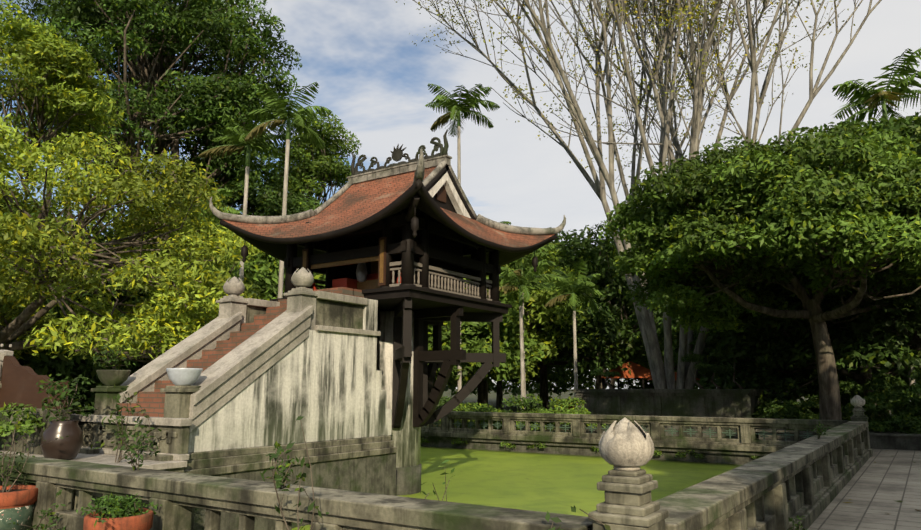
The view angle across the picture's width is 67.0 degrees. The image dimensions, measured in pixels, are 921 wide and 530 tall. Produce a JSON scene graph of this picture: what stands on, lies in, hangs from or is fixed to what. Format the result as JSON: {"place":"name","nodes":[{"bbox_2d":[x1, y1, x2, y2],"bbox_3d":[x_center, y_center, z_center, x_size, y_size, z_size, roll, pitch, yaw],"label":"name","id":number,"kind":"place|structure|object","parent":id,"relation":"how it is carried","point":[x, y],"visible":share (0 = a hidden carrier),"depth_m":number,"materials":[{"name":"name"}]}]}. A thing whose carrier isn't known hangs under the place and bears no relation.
{"place":"outdoors","nodes":[
{"label":"outdoors","id":0,"kind":"place"},
{"bbox_2d":[260,415,328,529],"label":"pot plant","id":1,"kind":"object","parent":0,"point":[303,475],"depth_m":5.10,"materials":[{"name":"green plant"}]},
{"bbox_2d":[0,0,920,388],"label":"sky","id":2,"kind":"structure","parent":0,"point":[367,67],"materials":[{"name":"white"}]},
{"bbox_2d":[84,389,920,529],"bbox_3d":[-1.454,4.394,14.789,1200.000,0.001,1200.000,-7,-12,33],"label":"ground","id":3,"kind":"structure","parent":0,"point":[881,486],"depth_m":11.76,"materials":[{"name":"grey stone"}]},
{"bbox_2d":[0,485,37,529],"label":"terracotta pot","id":4,"kind":"object","parent":3,"relation":"on","point":[17,503],"visible":0.92,"depth_m":7.72,"materials":[{"name":"ceramic"}]},
{"bbox_2d":[0,411,68,491],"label":"pot plant","id":5,"kind":"object","parent":4,"relation":"in","point":[3,483],"depth_m":8.00,"materials":[{"name":"green plant"}]},
{"bbox_2d":[0,154,65,235],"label":"tree","id":6,"kind":"object","parent":3,"relation":"on","point":[4,204],"depth_m":30.46,"materials":[{"name":"green plant"}]},
{"bbox_2d":[9,489,65,529],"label":"plant","id":7,"kind":"object","parent":3,"relation":"on","point":[58,493],"depth_m":7.57,"materials":[{"name":"green plant"}]},
{"bbox_2d":[0,0,123,304],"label":"tree","id":8,"kind":"object","parent":3,"relation":"on","point":[51,48],"depth_m":20.80,"materials":[{"name":"green plant"}]},
{"bbox_2d":[0,211,138,414],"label":"tree","id":9,"kind":"object","parent":3,"relation":"on","point":[43,356],"depth_m":23.98,"materials":[{"name":"green plant"}]},
{"bbox_2d":[9,200,132,361],"bbox_3d":[-21.426,2.419,35.343,15.446,11.853,15.089,-7,-12,33],"label":"tree","id":10,"kind":"object","parent":3,"relation":"on","point":[57,213],"depth_m":34.95,"materials":[{"name":"green plant"}]},
{"bbox_2d":[3,241,216,413],"bbox_3d":[-15.907,3.188,29.115,12.757,8.067,12.887,-7,-12,33],"label":"tree","id":11,"kind":"object","parent":3,"relation":"on","point":[63,364],"depth_m":25.90,"materials":[{"name":"green plant"}]},
{"bbox_2d":[83,508,153,529],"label":"terracotta pot","id":12,"kind":"object","parent":3,"relation":"on","point":[142,521],"visible":0.81,"depth_m":6.12,"materials":[{"name":"ceramic"}]},
{"bbox_2d":[76,493,161,526],"bbox_3d":[-3.081,2.220,6.338,0.733,0.270,0.826,-7,-12,33],"label":"pot plant","id":13,"kind":"object","parent":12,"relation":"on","point":[111,505],"depth_m":6.26,"materials":[{"name":"green plant"}]},
{"bbox_2d":[0,113,265,361],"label":"tree","id":14,"kind":"object","parent":3,"relation":"on","point":[15,233],"depth_m":16.98,"materials":[{"name":"green plant"}]},
{"bbox_2d":[87,217,183,314],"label":"tree","id":15,"kind":"object","parent":3,"relation":"on","point":[110,236],"depth_m":35.66,"materials":[{"name":"green plant"}]},
{"bbox_2d":[0,0,301,363],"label":"tree","id":16,"kind":"object","parent":3,"relation":"on","point":[87,17],"depth_m":31.23,"materials":[{"name":"green plant"}]},
{"bbox_2d":[135,178,240,301],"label":"palm","id":17,"kind":"object","parent":3,"relation":"on","point":[228,193],"depth_m":23.22,"materials":[{"name":"green plant"}]},
{"bbox_2d":[124,247,325,360],"bbox_3d":[-9.654,3.034,33.496,13.178,9.787,13.310,-7,-12,33],"label":"tree","id":18,"kind":"object","parent":3,"relation":"on","point":[264,270],"depth_m":31.27,"materials":[{"name":"green plant"}]},
{"bbox_2d":[153,162,324,297],"bbox_3d":[-11.024,1.626,35.545,10.816,13.467,10.946,-7,-12,33],"label":"tree","id":19,"kind":"object","parent":3,"relation":"on","point":[263,199],"depth_m":33.64,"materials":[{"name":"green plant"}]},
{"bbox_2d":[199,112,285,295],"bbox_3d":[-8.602,0.148,27.397,3.213,12.733,2.911,-7,-12,33],"label":"palm","id":20,"kind":"object","parent":3,"relation":"on","point":[235,137],"depth_m":28.13,"materials":[{"name":"green plant"}]},
{"bbox_2d":[244,82,331,297],"bbox_3d":[-6.711,-0.349,26.142,2.879,13.277,3.240,-7,-12,33],"label":"palm","id":21,"kind":"object","parent":3,"relation":"on","point":[302,113],"depth_m":26.87,"materials":[{"name":"green plant"}]},
{"bbox_2d":[263,110,360,207],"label":"tree","id":22,"kind":"object","parent":3,"relation":"on","point":[335,167],"depth_m":39.95,"materials":[{"name":"green plant"}]},
{"bbox_2d":[0,395,872,529],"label":"stone balustrade","id":23,"kind":"object","parent":3,"relation":"on","point":[811,477],"visible":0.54,"depth_m":6.79,"materials":[{"name":"grey stone"}]},
{"bbox_2d":[115,433,159,469],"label":"weed","id":24,"kind":"object","parent":23,"relation":"on","point":[139,442],"depth_m":7.39,"materials":[{"name":"green plant"}]},
{"bbox_2d":[266,441,301,487],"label":"weed","id":25,"kind":"object","parent":23,"relation":"on","point":[283,473],"depth_m":6.08,"materials":[{"name":"green plant"}]},
{"bbox_2d":[421,437,428,443],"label":"small plant","id":26,"kind":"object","parent":23,"relation":"attached to","point":[424,440],"depth_m":25.81,"materials":[{"name":"green plant"}]},
{"bbox_2d":[451,437,467,443],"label":"small plant","id":27,"kind":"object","parent":23,"relation":"attached to","point":[457,441],"depth_m":24.93,"materials":[{"name":"green plant"}]},
{"bbox_2d":[500,442,515,448],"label":"small plant","id":28,"kind":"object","parent":23,"relation":"attached to","point":[507,444],"depth_m":23.83,"materials":[{"name":"green plant"}]},
{"bbox_2d":[527,441,546,447],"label":"plant","id":29,"kind":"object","parent":23,"relation":"attached to","point":[541,446],"depth_m":23.17,"materials":[{"name":"green plant"}]},
{"bbox_2d":[654,449,661,455],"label":"small plant","id":30,"kind":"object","parent":23,"relation":"attached to","point":[657,452],"depth_m":20.96,"materials":[{"name":"green plant"}]},
{"bbox_2d":[675,448,704,458],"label":"plant","id":31,"kind":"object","parent":23,"relation":"attached to","point":[700,456],"depth_m":20.49,"materials":[{"name":"green plant"}]},
{"bbox_2d":[811,421,831,438],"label":"weed","id":32,"kind":"object","parent":23,"relation":"on","point":[819,430],"depth_m":11.76,"materials":[{"name":"green plant"}]},
{"bbox_2d":[420,460,454,501],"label":"weed","id":33,"kind":"object","parent":3,"relation":"on","point":[452,471],"depth_m":5.43,"materials":[{"name":"green plant"}]},
{"bbox_2d":[429,326,491,346],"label":"tree","id":34,"kind":"object","parent":3,"relation":"on","point":[473,328],"depth_m":34.54,"materials":[{"name":"green plant"}]},
{"bbox_2d":[433,395,487,426],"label":"shrub","id":35,"kind":"object","parent":3,"relation":"on","point":[443,400],"visible":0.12,"depth_m":28.46,"materials":[{"name":"green plant"}]},
{"bbox_2d":[425,83,499,402],"bbox_3d":[-0.209,-0.722,33.544,3.792,16.577,3.659,-7,-12,33],"label":"palm","id":36,"kind":"object","parent":3,"relation":"on","point":[447,103],"depth_m":34.56,"materials":[{"name":"green plant"}]},
{"bbox_2d":[428,279,544,392],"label":"tree","id":37,"kind":"object","parent":3,"relation":"on","point":[472,342],"depth_m":33.63,"materials":[{"name":"green plant"}]},
{"bbox_2d":[452,402,521,429],"bbox_3d":[0.992,5.758,26.434,3.308,1.180,3.268,-7,-12,33],"label":"shrub","id":38,"kind":"object","parent":3,"relation":"on","point":[466,408],"visible":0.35,"depth_m":25.92,"materials":[{"name":"green plant"}]},
{"bbox_2d":[486,221,510,409],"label":"palm","id":39,"kind":"object","parent":3,"relation":"on","point":[486,380],"depth_m":44.18,"materials":[{"name":"grey plant"}]},
{"bbox_2d":[447,357,571,407],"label":"shrub","id":40,"kind":"object","parent":3,"relation":"on","point":[553,377],"depth_m":60.03,"materials":[{"name":"green plant"}]},
{"bbox_2d":[430,242,590,409],"bbox_3d":[0.882,3.579,40.122,12.945,11.086,13.240,-7,-12,33],"label":"tree","id":41,"kind":"object","parent":3,"relation":"on","point":[536,301],"depth_m":37.94,"materials":[{"name":"green plant"}]},
{"bbox_2d":[486,259,556,428],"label":"palm","id":42,"kind":"object","parent":3,"relation":"on","point":[508,277],"depth_m":30.93,"materials":[{"name":"green plant"}]},
{"bbox_2d":[502,394,548,424],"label":"shrub","id":43,"kind":"object","parent":3,"relation":"on","point":[523,403],"visible":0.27,"depth_m":28.05,"materials":[{"name":"green plant"}]},
{"bbox_2d":[502,245,558,407],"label":"palm","id":44,"kind":"object","parent":3,"relation":"on","point":[542,254],"depth_m":36.09,"materials":[{"name":"green plant"}]},
{"bbox_2d":[517,396,606,430],"bbox_3d":[3.635,5.649,26.446,3.326,1.318,2.671,-7,-12,33],"label":"shrub","id":45,"kind":"object","parent":3,"relation":"on","point":[563,407],"visible":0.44,"depth_m":26.07,"materials":[{"name":"green plant"}]},
{"bbox_2d":[543,260,602,396],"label":"palm","id":46,"kind":"object","parent":3,"relation":"on","point":[567,289],"depth_m":33.99,"materials":[{"name":"green plant"}]},
{"bbox_2d":[522,232,628,410],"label":"tree","id":47,"kind":"object","parent":3,"relation":"on","point":[589,267],"depth_m":46.79,"materials":[{"name":"green plant"}]},
{"bbox_2d":[545,505,610,529],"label":"plant","id":48,"kind":"object","parent":3,"relation":"on","point":[557,519],"depth_m":4.30,"materials":[{"name":"green plant"}]},
{"bbox_2d":[528,222,679,388],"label":"tree","id":49,"kind":"object","parent":3,"relation":"on","point":[603,318],"depth_m":40.62,"materials":[{"name":"green plant"}]},
{"bbox_2d":[549,344,697,391],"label":"shrub","id":50,"kind":"object","parent":3,"relation":"on","point":[580,380],"depth_m":65.18,"materials":[{"name":"green plant"}]},
{"bbox_2d":[567,361,700,408],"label":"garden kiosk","id":51,"kind":"object","parent":3,"relation":"on","point":[639,372],"visible":0.29,"depth_m":40.74,"materials":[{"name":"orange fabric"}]},
{"bbox_2d":[589,231,679,383],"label":"tree","id":52,"kind":"object","parent":3,"relation":"on","point":[633,361],"depth_m":51.51,"materials":[{"name":"green plant"}]},
{"bbox_2d":[394,0,881,388],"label":"tree","id":53,"kind":"object","parent":3,"relation":"on","point":[662,378],"depth_m":29.51,"materials":[{"name":"grey plant"}]},
{"bbox_2d":[573,389,773,437],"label":"wall","id":54,"kind":"structure","parent":3,"relation":"on","point":[735,403],"depth_m":26.01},
{"bbox_2d":[590,368,620,388],"bbox_3d":[5.865,4.645,28.339,1.285,0.875,0.896,0,-10,0],"label":"bonsai","id":55,"kind":"object","parent":54,"relation":"on","point":[601,372],"depth_m":28.25,"materials":[{"name":"green plant"}]},
{"bbox_2d":[681,352,704,388],"bbox_3d":[9.008,4.079,26.847,0.912,1.473,0.851,-7,-12,33],"label":"bonsai","id":56,"kind":"object","parent":54,"relation":"on","point":[692,358],"depth_m":26.73,"materials":[{"name":"green plant"}]},
{"bbox_2d":[695,361,734,388],"bbox_3d":[9.466,4.123,25.957,1.461,1.078,0.986,-7,-12,33],"label":"bonsai","id":57,"kind":"object","parent":54,"relation":"on","point":[719,368],"depth_m":25.98,"materials":[{"name":"green plant"}]},
{"bbox_2d":[711,348,748,388],"bbox_3d":[10.142,3.892,26.093,1.252,1.580,1.480,-7,-12,33],"label":"bonsai","id":58,"kind":"object","parent":54,"relation":"on","point":[723,352],"depth_m":26.00,"materials":[{"name":"green plant"}]},
{"bbox_2d":[433,331,917,399],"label":"foliage","id":59,"kind":"object","parent":3,"relation":"on","point":[516,390],"depth_m":75.73,"materials":[{"name":"green plant"}]},
{"bbox_2d":[620,304,747,369],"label":"tree","id":60,"kind":"object","parent":3,"relation":"on","point":[638,327],"depth_m":45.86,"materials":[{"name":"green plant"}]},
{"bbox_2d":[598,121,920,419],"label":"tree","id":61,"kind":"object","parent":3,"relation":"on","point":[723,180],"depth_m":19.03,"materials":[{"name":"green plant"}]},
{"bbox_2d":[654,312,913,401],"bbox_3d":[16.800,3.701,36.209,12.924,9.565,12.366,-7,-12,33],"label":"shrub","id":62,"kind":"object","parent":3,"relation":"on","point":[721,380],"depth_m":35.61,"materials":[{"name":"green plant"}]},
{"bbox_2d":[752,394,817,418],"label":"shrub","id":63,"kind":"object","parent":3,"relation":"on","point":[762,403],"visible":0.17,"depth_m":26.08,"materials":[{"name":"green plant"}]},
{"bbox_2d":[787,515,806,529],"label":"weed","id":64,"kind":"object","parent":3,"relation":"on","point":[793,521],"depth_m":7.82,"materials":[{"name":"green plant"}]},
{"bbox_2d":[689,257,920,415],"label":"tree","id":65,"kind":"object","parent":3,"relation":"on","point":[849,351],"depth_m":24.54,"materials":[{"name":"green plant"}]},
{"bbox_2d":[783,381,886,416],"bbox_3d":[16.029,5.768,29.779,4.718,2.263,4.873,-7,-12,33],"label":"shrub","id":66,"kind":"object","parent":3,"relation":"on","point":[845,399],"visible":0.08,"depth_m":28.38,"materials":[{"name":"green plant"}]},
{"bbox_2d":[756,429,920,450],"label":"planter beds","id":67,"kind":"object","parent":3,"relation":"on","point":[894,440],"visible":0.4,"depth_m":20.22,"materials":[{"name":"stone"}]},
{"bbox_2d":[752,394,818,430],"bbox_3d":[11.693,5.141,23.712,2.645,1.454,2.664,1,-10,-6],"label":"shrub","id":68,"kind":"object","parent":67,"relation":"on","point":[782,410],"visible":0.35,"depth_m":23.65,"materials":[{"name":"green plant"}]},
{"bbox_2d":[839,376,920,431],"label":"shrub","id":69,"kind":"object","parent":67,"relation":"on","point":[847,387],"visible":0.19,"depth_m":23.48,"materials":[{"name":"green plant"}]},
{"bbox_2d":[842,367,920,433],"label":"shrub","id":70,"kind":"object","parent":67,"relation":"on","point":[908,424],"visible":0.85,"depth_m":21.40,"materials":[{"name":"green plant"}]},
{"bbox_2d":[800,109,920,319],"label":"tree","id":71,"kind":"object","parent":3,"relation":"on","point":[910,126],"depth_m":24.75,"materials":[{"name":"green plant"}]},
{"bbox_2d":[832,48,920,399],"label":"palm","id":72,"kind":"object","parent":3,"relation":"on","point":[865,98],"depth_m":27.36,"materials":[{"name":"green plant"}]},
{"bbox_2d":[843,462,920,513],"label":"fallen leaves","id":73,"kind":"object","parent":3,"relation":"on","point":[888,513],"visible":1,"depth_m":10.74,"materials":[{"name":"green plant"}]},
{"bbox_2d":[291,446,740,529],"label":"pond water","id":74,"kind":"structure","parent":0,"point":[553,483],"depth_m":16.98,"materials":[{"name":"green liquid"}]},
{"bbox_2d":[0,344,192,511],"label":"stone terrace","id":75,"kind":"structure","parent":74,"relation":"in","point":[18,382],"depth_m":10.26,"materials":[{"name":"stone"}]},
{"bbox_2d":[0,402,46,436],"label":"shrub","id":76,"kind":"object","parent":75,"relation":"on","point":[7,427],"visible":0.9,"depth_m":10.01,"materials":[{"name":"green plant"}]},
{"bbox_2d":[40,420,82,459],"bbox_3d":[-5.419,2.382,9.467,0.510,0.520,0.510,-7,-12,33],"label":"glazed jar","id":77,"kind":"object","parent":75,"relation":"on","point":[68,448],"visible":0.85,"depth_m":9.30,"materials":[{"name":"ceramic"}]},
{"bbox_2d":[34,373,97,421],"bbox_3d":[-5.332,1.843,9.554,1.066,0.703,0.737,-7,-12,33],"label":"potted plant","id":78,"kind":"object","parent":77,"relation":"in","point":[63,395],"depth_m":9.50,"materials":[{"name":"green plant"}]},
{"bbox_2d":[91,385,161,462],"bbox_3d":[-4.455,2.098,9.278,0.733,1.045,0.717,-7,-12,33],"label":"terrace shrub","id":79,"kind":"object","parent":75,"relation":"on","point":[119,417],"depth_m":9.17,"materials":[{"name":"green plant"}]},
{"bbox_2d":[79,276,279,453],"bbox_3d":[-4.324,2.499,12.397,0.700,4.705,4.950,-7,-12,33],"label":"stair flank","id":80,"kind":"object","parent":75,"relation":"on","point":[235,310],"visible":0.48,"depth_m":11.76,"materials":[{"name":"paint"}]},
{"bbox_2d":[91,344,134,369],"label":"potted plant","id":81,"kind":"object","parent":80,"relation":"on","point":[115,358],"depth_m":10.88,"materials":[{"name":"green plant"}]},
{"bbox_2d":[117,287,363,416],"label":"stair steps","id":82,"kind":"structure","parent":80,"relation":"on","point":[152,404],"depth_m":11.78,"materials":[{"name":"brick"}]},
{"bbox_2d":[142,267,396,529],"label":"stair flank","id":83,"kind":"object","parent":74,"relation":"in","point":[309,355],"visible":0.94,"depth_m":11.41,"materials":[{"name":"paint"}]},
{"bbox_2d":[235,194,543,427],"bbox_3d":[-1.454,1.342,15.325,4.999,4.301,4.999,-7,-12,33],"label":"frame","id":84,"kind":"object","parent":74,"relation":"in","point":[406,263],"visible":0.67,"depth_m":14.62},
{"bbox_2d":[220,165,557,268],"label":"roof","id":85,"kind":"structure","parent":84,"relation":"on","point":[355,207],"depth_m":14.81,"materials":[{"name":"red tile"}]},
{"bbox_2d":[209,129,565,234],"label":"pagoda ridges","id":86,"kind":"object","parent":85,"relation":"on","point":[442,191],"visible":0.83,"depth_m":15.47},
{"bbox_2d":[379,311,420,495],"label":"stone pillar","id":87,"kind":"structure","parent":74,"relation":"in","point":[406,437],"depth_m":14.54,"materials":[{"name":"grey stone"}]},
{"bbox_2d":[421,436,772,464],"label":"pond walls","id":88,"kind":"structure","parent":0,"point":[718,456],"depth_m":22.62,"materials":[{"name":"grey stone"}]}
]}

